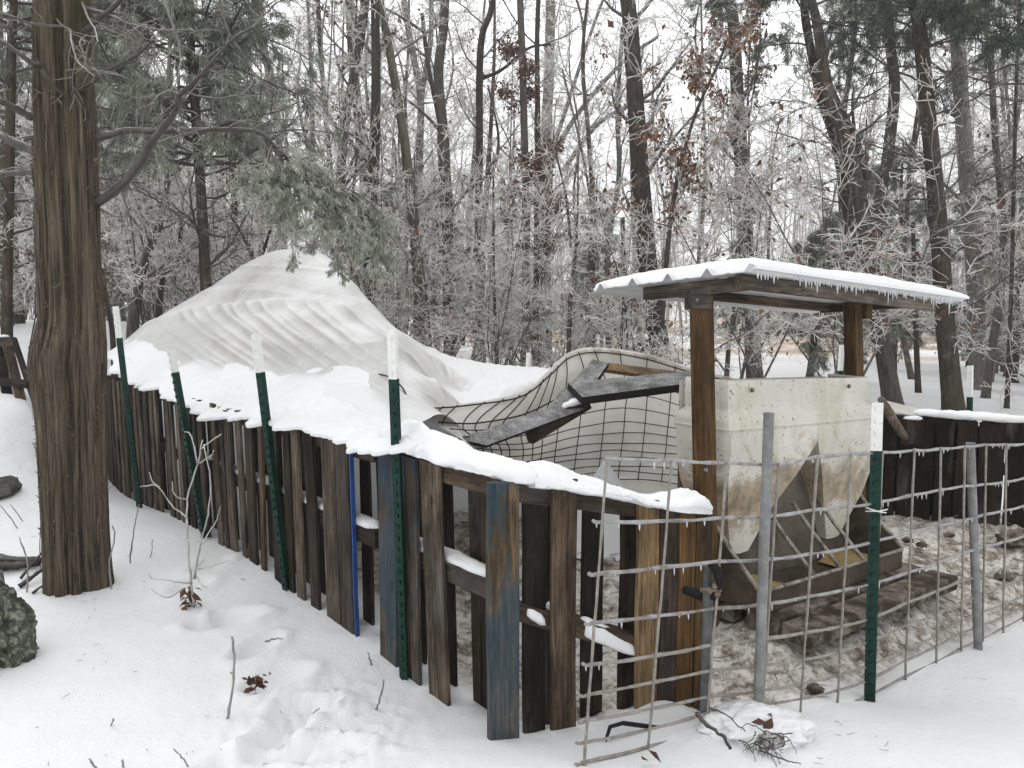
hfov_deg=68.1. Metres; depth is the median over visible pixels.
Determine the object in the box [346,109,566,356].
iced shrub
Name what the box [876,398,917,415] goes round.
cloth scrap
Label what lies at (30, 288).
iced shrub
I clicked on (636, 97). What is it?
oak tree
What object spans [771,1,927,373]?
hardwood tree
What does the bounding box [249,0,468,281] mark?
young tree
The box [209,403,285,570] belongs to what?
wooden pallet
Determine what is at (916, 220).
cedar tree
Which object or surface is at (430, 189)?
hardwood tree
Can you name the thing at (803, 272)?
roof snow
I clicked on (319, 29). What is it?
hardwood tree
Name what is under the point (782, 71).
sky
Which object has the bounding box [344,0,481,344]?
hardwood tree
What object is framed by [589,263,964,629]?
roof shelter
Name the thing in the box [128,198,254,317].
hardwood tree
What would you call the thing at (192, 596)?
sapling
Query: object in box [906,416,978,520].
wooden pallet
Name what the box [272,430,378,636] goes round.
wooden pallet
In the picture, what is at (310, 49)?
hardwood tree
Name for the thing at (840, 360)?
fence post
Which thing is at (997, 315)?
hardwood tree
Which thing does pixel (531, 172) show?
hardwood tree
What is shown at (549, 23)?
hardwood tree
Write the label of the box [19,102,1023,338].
wood
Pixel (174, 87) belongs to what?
hardwood tree
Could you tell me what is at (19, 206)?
cedar tree
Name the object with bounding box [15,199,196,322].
iced shrub
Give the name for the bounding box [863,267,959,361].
iced shrub
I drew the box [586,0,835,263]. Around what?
young tree
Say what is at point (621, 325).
iced shrub
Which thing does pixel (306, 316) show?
tarp
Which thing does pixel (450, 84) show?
hardwood tree
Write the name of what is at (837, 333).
iced shrub
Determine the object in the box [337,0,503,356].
hardwood tree
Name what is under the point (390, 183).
cedar tree
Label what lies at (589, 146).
hardwood tree
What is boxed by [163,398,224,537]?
wooden pallet
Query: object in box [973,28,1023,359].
young tree
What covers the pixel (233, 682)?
stick
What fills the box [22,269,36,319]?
iced shrub
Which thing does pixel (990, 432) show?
wooden pallet
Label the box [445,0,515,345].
hardwood tree
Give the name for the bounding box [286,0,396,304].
hardwood tree
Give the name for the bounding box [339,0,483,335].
hardwood tree
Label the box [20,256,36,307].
iced shrub
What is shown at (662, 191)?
young tree
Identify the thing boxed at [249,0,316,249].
hardwood tree
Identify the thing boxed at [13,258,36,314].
iced shrub
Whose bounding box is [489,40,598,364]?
young tree
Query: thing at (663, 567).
wire fence
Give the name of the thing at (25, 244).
hardwood tree
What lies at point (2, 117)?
hardwood tree
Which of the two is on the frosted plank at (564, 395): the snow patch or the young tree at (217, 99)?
the snow patch
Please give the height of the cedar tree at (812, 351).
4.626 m
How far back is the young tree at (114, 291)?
16.29 m
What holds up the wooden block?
attached to the wooden pallet at (942, 432)
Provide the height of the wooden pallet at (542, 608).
1.210 m
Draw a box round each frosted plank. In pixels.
[459,401,583,447]
[549,388,574,416]
[566,359,608,388]
[568,371,690,404]
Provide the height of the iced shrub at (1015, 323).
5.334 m
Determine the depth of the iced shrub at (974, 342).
13.34 m
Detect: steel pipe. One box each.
[682,560,724,721]
[753,412,774,702]
[965,442,982,650]
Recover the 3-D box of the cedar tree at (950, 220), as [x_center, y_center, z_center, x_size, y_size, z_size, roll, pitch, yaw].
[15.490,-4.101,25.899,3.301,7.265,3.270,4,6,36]
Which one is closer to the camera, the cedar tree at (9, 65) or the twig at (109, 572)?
the twig at (109, 572)
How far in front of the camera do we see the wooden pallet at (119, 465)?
7.67 m
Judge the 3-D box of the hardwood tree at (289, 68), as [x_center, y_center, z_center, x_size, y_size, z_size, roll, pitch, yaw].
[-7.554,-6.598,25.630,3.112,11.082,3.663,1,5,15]
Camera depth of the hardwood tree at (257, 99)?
31.51 m
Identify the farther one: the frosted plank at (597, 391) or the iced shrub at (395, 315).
the iced shrub at (395, 315)
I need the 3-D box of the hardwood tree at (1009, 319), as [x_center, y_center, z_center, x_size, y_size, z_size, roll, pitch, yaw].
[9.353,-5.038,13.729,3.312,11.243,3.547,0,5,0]
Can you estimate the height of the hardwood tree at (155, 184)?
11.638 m
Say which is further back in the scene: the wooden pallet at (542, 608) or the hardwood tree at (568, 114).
the hardwood tree at (568, 114)
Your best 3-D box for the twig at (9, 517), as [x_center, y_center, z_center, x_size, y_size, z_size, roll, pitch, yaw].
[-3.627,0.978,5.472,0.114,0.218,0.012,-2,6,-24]
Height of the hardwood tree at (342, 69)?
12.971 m
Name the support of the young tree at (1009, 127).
on the ground
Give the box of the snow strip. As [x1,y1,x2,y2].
[913,409,1023,422]
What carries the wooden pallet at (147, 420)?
on the ground
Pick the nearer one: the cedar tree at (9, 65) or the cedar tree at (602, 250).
the cedar tree at (9, 65)
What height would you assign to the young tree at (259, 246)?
11.106 m
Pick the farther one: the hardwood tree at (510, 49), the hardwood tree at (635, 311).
the hardwood tree at (635, 311)
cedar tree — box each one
[0,0,184,336]
[0,0,411,597]
[3,0,132,282]
[3,56,35,323]
[14,185,27,228]
[91,0,353,300]
[99,172,152,320]
[104,88,219,317]
[179,70,301,279]
[349,141,439,334]
[404,179,466,339]
[557,180,627,346]
[682,0,973,374]
[764,0,1023,410]
[783,209,870,376]
[794,0,904,404]
[798,119,913,362]
[863,139,956,368]
[883,0,1023,282]
[910,155,1016,366]
[958,158,1023,382]
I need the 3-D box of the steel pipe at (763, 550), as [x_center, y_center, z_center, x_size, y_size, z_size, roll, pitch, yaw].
[0.999,0.797,3.015,0.051,1.374,0.048,0,5,0]
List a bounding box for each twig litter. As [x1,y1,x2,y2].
[0,422,282,764]
[817,721,890,767]
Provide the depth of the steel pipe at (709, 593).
2.99 m
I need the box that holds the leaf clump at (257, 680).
[242,672,270,693]
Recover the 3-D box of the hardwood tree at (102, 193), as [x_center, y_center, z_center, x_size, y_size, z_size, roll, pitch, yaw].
[-11.911,-8.114,22.837,5.472,13.776,5.152,3,6,29]
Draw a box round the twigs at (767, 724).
[641,708,800,765]
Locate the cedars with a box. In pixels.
[143,220,1023,336]
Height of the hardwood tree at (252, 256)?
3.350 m
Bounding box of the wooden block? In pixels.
[900,418,923,443]
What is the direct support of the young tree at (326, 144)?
on the ground
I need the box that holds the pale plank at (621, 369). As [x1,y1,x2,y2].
[605,362,677,375]
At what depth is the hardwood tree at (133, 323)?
12.35 m
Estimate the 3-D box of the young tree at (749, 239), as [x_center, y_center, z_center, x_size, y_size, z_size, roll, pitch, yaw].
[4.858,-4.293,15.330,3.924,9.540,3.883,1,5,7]
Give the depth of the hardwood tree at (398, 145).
25.47 m
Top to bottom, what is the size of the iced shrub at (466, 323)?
4.462 m
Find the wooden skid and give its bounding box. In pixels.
[719,562,957,649]
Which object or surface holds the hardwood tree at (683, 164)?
on the ground
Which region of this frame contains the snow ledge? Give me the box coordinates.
[107,339,455,455]
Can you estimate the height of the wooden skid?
0.152 m
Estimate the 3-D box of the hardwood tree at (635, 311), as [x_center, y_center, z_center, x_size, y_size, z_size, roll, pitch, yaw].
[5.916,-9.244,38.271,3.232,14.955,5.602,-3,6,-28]
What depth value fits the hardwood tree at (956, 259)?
22.92 m
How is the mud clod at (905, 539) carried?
on the ground
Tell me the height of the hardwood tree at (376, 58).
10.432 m
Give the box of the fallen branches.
[0,553,41,593]
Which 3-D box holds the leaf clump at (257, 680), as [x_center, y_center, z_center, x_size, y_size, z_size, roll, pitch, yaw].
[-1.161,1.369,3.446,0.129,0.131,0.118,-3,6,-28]
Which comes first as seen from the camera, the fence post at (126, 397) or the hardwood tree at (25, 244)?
the fence post at (126, 397)
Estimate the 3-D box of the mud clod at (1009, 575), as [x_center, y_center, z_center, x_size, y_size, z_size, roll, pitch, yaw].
[3.316,1.291,5.097,0.163,0.081,0.127,0,5,0]
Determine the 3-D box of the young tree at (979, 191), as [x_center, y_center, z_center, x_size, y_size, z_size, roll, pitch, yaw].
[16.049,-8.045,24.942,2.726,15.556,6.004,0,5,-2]
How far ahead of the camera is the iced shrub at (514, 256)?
13.51 m
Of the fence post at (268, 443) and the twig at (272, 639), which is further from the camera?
the fence post at (268, 443)
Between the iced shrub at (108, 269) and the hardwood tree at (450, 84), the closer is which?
the iced shrub at (108, 269)
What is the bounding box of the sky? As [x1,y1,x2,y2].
[3,0,1023,302]
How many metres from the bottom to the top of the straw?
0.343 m
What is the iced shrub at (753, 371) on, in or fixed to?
on the ground
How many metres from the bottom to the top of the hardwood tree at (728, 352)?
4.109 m
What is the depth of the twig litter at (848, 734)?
2.91 m
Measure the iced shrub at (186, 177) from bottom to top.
4.569 m
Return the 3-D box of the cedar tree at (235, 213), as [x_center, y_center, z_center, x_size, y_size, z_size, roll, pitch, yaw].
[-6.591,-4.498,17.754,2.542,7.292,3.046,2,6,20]
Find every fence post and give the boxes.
[112,306,142,507]
[166,344,208,538]
[251,334,287,591]
[387,329,407,679]
[526,353,530,366]
[837,345,843,374]
[864,401,882,701]
[966,365,973,410]
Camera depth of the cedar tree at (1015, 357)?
19.73 m
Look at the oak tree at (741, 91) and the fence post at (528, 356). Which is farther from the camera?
the oak tree at (741, 91)
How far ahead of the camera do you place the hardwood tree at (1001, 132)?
21.32 m
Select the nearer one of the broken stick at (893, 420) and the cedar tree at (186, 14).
the broken stick at (893, 420)
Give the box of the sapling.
[140,431,229,610]
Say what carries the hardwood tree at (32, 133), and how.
on the ground
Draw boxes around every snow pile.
[577,461,624,560]
[696,699,816,752]
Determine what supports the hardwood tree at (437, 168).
on the ground
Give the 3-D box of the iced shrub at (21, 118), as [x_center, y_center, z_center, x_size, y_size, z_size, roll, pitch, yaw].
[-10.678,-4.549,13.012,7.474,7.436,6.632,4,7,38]
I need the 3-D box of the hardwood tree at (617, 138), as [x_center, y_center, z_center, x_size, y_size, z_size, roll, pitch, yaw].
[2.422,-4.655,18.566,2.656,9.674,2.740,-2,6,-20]
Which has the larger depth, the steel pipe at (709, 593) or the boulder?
the boulder
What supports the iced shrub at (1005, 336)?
on the ground
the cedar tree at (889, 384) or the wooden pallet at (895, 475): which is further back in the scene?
the cedar tree at (889, 384)
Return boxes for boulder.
[0,570,39,667]
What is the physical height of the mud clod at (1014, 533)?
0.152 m
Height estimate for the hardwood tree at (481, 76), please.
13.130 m
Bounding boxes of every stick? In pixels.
[226,636,235,718]
[605,721,658,741]
[878,396,907,439]
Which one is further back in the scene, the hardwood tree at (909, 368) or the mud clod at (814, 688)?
the hardwood tree at (909, 368)
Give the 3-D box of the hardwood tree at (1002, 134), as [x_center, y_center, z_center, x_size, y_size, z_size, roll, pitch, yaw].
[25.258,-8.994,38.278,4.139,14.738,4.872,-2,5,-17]
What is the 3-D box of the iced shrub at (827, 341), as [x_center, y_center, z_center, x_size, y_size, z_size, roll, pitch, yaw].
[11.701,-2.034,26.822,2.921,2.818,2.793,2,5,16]
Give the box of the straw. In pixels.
[576,510,1022,716]
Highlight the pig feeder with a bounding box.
[673,374,903,613]
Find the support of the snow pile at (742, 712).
on the ground
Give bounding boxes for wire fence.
[574,443,1023,765]
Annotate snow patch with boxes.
[562,398,580,407]
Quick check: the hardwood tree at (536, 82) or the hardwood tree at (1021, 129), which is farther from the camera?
the hardwood tree at (1021, 129)
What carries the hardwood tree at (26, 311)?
on the ground
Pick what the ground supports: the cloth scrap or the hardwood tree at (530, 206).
the hardwood tree at (530, 206)
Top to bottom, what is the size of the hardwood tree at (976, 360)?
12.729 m
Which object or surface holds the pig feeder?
on the wooden skid
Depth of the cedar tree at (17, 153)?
16.00 m
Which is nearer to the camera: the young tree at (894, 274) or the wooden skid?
the wooden skid
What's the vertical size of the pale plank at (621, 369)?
0.168 m
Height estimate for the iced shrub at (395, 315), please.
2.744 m
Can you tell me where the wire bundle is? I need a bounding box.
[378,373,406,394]
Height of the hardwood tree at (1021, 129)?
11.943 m
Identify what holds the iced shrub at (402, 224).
on the ground
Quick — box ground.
[0,301,1023,767]
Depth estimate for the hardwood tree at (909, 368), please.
20.65 m
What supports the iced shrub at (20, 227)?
on the ground
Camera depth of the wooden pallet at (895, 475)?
6.34 m
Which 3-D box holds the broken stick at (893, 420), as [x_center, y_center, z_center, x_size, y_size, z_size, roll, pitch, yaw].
[3.047,0.275,6.134,0.139,0.321,0.350,-1,5,-11]
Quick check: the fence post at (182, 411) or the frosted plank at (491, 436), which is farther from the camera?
the fence post at (182, 411)
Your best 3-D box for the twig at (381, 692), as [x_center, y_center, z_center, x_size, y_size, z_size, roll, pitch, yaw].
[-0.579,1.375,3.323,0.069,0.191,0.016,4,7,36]
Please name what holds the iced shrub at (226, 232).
on the ground
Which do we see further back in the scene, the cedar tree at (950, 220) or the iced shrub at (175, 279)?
the cedar tree at (950, 220)
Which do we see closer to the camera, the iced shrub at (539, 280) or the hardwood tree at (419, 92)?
the hardwood tree at (419, 92)
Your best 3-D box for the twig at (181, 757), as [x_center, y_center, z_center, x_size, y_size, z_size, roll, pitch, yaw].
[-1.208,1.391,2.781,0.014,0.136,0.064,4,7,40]
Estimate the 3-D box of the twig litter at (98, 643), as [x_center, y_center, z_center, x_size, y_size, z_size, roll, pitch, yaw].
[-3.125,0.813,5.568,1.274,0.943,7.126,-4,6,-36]
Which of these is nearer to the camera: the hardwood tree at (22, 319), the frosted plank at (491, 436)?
the frosted plank at (491, 436)
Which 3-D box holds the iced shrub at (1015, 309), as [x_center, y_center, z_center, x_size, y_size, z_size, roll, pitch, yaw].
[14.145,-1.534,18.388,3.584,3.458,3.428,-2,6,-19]
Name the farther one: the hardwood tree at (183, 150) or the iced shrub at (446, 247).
the hardwood tree at (183, 150)
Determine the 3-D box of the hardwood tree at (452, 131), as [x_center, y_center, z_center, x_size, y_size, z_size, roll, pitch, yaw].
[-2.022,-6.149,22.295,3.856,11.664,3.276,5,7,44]
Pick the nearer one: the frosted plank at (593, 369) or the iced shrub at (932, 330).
the frosted plank at (593, 369)
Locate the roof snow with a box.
[593,257,968,303]
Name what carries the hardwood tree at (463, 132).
on the ground
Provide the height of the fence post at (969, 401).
1.625 m
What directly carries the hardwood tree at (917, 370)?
on the ground
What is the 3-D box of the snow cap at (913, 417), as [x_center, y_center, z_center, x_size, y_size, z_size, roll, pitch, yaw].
[3.196,0.272,6.040,0.137,0.042,0.095,0,5,0]
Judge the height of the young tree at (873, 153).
15.270 m
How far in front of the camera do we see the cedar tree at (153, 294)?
18.69 m
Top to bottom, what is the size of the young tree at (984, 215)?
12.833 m
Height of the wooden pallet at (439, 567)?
1.170 m
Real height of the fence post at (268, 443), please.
1.685 m
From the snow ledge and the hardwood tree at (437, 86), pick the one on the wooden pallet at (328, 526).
the snow ledge
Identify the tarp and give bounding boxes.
[115,248,549,425]
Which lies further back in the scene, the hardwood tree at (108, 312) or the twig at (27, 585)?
the hardwood tree at (108, 312)
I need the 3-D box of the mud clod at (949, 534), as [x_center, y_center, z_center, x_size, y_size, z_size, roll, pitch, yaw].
[3.286,1.136,5.697,0.095,0.045,0.074,0,5,0]
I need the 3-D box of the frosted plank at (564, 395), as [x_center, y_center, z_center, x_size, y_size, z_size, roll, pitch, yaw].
[0.388,0.130,5.327,0.192,0.181,0.216,3,6,33]
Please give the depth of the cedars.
53.70 m
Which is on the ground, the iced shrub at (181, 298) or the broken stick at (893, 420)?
the iced shrub at (181, 298)
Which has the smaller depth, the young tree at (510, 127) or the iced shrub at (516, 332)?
the iced shrub at (516, 332)
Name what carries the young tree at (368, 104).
on the ground
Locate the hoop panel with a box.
[427,347,735,516]
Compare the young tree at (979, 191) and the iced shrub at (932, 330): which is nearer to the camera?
the young tree at (979, 191)
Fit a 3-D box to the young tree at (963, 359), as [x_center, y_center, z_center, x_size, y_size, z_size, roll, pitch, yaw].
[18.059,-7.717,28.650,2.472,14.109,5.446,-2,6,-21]
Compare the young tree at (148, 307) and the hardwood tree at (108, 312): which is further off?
the young tree at (148, 307)
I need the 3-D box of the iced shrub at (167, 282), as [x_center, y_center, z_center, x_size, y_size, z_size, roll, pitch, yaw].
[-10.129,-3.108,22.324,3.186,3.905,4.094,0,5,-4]
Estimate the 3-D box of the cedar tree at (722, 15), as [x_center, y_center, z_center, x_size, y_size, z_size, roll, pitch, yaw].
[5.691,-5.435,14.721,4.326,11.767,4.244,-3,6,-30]
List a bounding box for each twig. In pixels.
[0,505,17,528]
[19,537,28,592]
[108,525,114,588]
[129,504,138,562]
[173,749,188,766]
[264,638,282,641]
[374,679,383,709]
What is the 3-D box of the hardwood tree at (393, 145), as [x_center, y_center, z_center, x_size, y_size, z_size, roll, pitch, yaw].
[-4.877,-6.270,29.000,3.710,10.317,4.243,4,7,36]
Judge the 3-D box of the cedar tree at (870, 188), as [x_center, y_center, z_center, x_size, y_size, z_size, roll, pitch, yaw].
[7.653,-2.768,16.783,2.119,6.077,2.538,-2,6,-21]
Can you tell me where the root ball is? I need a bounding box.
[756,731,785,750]
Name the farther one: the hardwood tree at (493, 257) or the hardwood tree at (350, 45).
the hardwood tree at (350, 45)
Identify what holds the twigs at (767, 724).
on the ground
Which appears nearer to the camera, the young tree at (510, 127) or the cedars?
the young tree at (510, 127)
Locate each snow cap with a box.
[378,419,712,514]
[903,416,921,419]
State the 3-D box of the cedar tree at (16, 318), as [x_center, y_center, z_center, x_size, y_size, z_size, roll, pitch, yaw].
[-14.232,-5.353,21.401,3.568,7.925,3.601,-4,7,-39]
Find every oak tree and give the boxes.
[597,0,714,360]
[687,0,789,377]
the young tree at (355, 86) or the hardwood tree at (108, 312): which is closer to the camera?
the hardwood tree at (108, 312)
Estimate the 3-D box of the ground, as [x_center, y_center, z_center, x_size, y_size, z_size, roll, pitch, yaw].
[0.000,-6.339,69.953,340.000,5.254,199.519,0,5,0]
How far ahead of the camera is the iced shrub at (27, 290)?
13.72 m
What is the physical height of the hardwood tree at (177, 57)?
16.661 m
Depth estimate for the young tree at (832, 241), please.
30.87 m
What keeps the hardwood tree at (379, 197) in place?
on the ground
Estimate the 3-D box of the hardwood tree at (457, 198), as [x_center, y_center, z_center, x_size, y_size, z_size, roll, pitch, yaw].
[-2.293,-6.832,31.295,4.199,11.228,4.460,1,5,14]
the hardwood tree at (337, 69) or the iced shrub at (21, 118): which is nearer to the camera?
the iced shrub at (21, 118)
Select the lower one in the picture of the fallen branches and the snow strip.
the fallen branches
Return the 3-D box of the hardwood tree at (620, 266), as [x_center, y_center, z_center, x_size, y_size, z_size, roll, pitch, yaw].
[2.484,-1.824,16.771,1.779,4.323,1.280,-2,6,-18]
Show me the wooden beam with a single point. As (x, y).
(535, 436)
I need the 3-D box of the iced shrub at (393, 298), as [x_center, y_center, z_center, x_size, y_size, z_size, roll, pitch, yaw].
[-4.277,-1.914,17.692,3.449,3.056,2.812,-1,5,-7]
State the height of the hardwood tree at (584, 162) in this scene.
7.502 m
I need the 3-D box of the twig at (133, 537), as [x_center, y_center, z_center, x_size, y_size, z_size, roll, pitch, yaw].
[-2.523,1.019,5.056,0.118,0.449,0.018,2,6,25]
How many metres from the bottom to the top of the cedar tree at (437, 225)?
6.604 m
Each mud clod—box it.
[805,683,824,694]
[901,537,914,542]
[915,541,927,547]
[942,532,955,537]
[994,569,1018,580]
[995,528,1023,548]
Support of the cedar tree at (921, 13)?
on the ground
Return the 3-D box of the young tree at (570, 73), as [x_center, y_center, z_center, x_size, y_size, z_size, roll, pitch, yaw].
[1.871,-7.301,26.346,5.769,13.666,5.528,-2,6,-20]
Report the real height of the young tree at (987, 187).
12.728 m
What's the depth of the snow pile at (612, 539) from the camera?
5.20 m
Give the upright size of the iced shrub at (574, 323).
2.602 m
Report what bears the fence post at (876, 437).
on the ground
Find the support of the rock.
on the ground
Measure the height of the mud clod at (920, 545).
0.042 m
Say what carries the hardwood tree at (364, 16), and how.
on the ground
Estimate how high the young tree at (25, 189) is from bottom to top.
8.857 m
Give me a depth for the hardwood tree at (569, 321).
14.81 m
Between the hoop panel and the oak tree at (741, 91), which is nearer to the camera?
the hoop panel
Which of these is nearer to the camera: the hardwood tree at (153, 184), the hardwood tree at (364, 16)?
the hardwood tree at (364, 16)
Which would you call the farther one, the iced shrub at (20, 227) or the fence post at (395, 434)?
the iced shrub at (20, 227)
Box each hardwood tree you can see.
[0,0,108,326]
[0,203,184,376]
[3,0,119,323]
[3,1,135,257]
[3,54,33,319]
[17,35,198,320]
[19,177,36,317]
[99,119,228,338]
[102,17,224,312]
[105,50,208,305]
[124,1,259,312]
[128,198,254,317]
[141,6,214,247]
[156,62,194,302]
[162,1,313,273]
[182,0,290,293]
[213,0,370,268]
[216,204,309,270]
[224,20,335,255]
[239,55,322,252]
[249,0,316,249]
[264,21,402,270]
[265,0,365,255]
[275,0,418,304]
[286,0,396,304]
[290,0,402,276]
[292,0,388,268]
[330,79,436,322]
[334,55,462,332]
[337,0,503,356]
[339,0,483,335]
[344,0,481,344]
[345,135,401,276]
[370,90,473,341]
[378,0,498,345]
[384,127,462,296]
[392,0,507,350]
[393,0,473,329]
[401,103,467,342]
[411,77,499,348]
[434,0,602,362]
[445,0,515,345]
[447,0,547,360]
[453,153,543,363]
[457,46,577,349]
[490,0,552,366]
[491,0,678,351]
[492,0,671,362]
[492,78,612,318]
[495,91,582,332]
[498,132,571,287]
[502,0,568,366]
[532,147,604,353]
[536,69,630,346]
[550,0,683,347]
[579,34,681,345]
[590,0,765,355]
[597,206,659,353]
[700,212,768,375]
[731,92,816,341]
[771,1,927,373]
[854,3,1023,379]
[888,222,959,392]
[894,3,1023,389]
[901,2,1023,372]
[910,15,1023,376]
[941,4,1023,398]
[944,52,1023,304]
[950,58,1023,313]
[962,0,1023,408]
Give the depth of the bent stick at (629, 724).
3.04 m
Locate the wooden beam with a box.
[525,404,590,443]
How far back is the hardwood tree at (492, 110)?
20.75 m
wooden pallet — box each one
[0,337,31,402]
[107,375,133,498]
[128,384,175,511]
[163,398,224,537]
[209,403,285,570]
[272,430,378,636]
[378,453,494,709]
[485,478,712,740]
[866,413,908,516]
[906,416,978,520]
[977,421,1023,527]
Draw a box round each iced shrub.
[0,40,108,298]
[0,58,286,325]
[0,210,32,317]
[13,165,188,309]
[13,186,32,289]
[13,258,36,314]
[14,181,32,306]
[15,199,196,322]
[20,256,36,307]
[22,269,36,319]
[100,151,252,309]
[104,219,222,319]
[105,102,324,317]
[128,189,273,285]
[139,248,221,307]
[158,177,277,289]
[260,159,492,353]
[327,118,481,337]
[330,252,396,312]
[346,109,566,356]
[376,258,481,351]
[394,111,635,365]
[403,164,621,366]
[462,265,594,367]
[467,234,650,367]
[489,212,580,352]
[530,289,604,368]
[562,195,786,373]
[563,236,693,348]
[584,106,929,378]
[619,306,735,368]
[646,55,1023,376]
[800,319,870,361]
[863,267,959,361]
[900,234,1023,412]
[909,294,988,344]
[919,167,1023,361]
[919,266,1023,364]
[964,264,1023,370]
[989,281,1023,348]
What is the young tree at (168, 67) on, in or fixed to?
on the ground
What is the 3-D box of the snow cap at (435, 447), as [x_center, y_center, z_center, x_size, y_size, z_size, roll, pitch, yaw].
[0.073,0.396,3.361,1.604,0.398,0.677,1,5,13]
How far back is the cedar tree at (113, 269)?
23.46 m
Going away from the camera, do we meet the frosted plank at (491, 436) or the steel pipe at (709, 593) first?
the steel pipe at (709, 593)
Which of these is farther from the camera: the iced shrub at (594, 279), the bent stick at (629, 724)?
the iced shrub at (594, 279)
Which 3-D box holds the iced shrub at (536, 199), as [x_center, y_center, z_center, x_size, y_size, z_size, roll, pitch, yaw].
[0.128,-2.644,16.019,4.930,5.855,5.159,1,5,10]
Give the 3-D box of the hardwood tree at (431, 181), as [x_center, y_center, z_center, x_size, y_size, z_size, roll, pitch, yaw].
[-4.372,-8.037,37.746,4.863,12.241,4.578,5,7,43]
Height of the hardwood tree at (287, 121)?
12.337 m
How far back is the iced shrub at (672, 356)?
12.45 m
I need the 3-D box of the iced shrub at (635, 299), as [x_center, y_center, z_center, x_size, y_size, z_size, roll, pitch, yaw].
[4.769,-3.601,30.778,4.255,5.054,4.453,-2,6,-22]
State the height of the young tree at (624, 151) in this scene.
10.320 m
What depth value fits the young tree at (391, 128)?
29.19 m
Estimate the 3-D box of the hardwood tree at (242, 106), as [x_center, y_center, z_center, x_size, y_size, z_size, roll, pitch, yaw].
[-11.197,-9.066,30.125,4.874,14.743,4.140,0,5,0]
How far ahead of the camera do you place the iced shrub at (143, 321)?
12.59 m
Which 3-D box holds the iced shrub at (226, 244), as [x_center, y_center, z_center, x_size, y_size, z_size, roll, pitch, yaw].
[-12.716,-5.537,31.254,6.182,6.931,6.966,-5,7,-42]
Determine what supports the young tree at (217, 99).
on the ground
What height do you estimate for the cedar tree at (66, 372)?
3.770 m
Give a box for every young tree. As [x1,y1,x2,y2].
[4,0,167,319]
[15,7,221,305]
[17,51,34,255]
[31,0,183,320]
[141,0,285,228]
[188,0,417,290]
[195,5,338,255]
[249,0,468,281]
[320,0,419,286]
[323,49,435,319]
[427,0,585,362]
[465,0,646,347]
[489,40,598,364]
[533,106,633,270]
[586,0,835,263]
[596,0,726,306]
[660,0,832,378]
[790,18,933,270]
[801,178,904,356]
[856,40,959,329]
[930,10,1023,362]
[930,22,1023,371]
[931,9,1022,360]
[946,1,1023,302]
[965,1,1023,381]
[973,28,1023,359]
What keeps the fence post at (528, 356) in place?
on the ground
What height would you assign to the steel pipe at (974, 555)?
1.245 m
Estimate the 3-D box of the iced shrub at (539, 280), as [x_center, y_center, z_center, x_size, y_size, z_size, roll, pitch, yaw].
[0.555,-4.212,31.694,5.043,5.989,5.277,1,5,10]
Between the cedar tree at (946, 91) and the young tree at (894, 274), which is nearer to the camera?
the cedar tree at (946, 91)
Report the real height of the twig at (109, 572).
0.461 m
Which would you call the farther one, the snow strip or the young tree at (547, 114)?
the young tree at (547, 114)
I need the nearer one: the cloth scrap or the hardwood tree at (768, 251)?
the cloth scrap

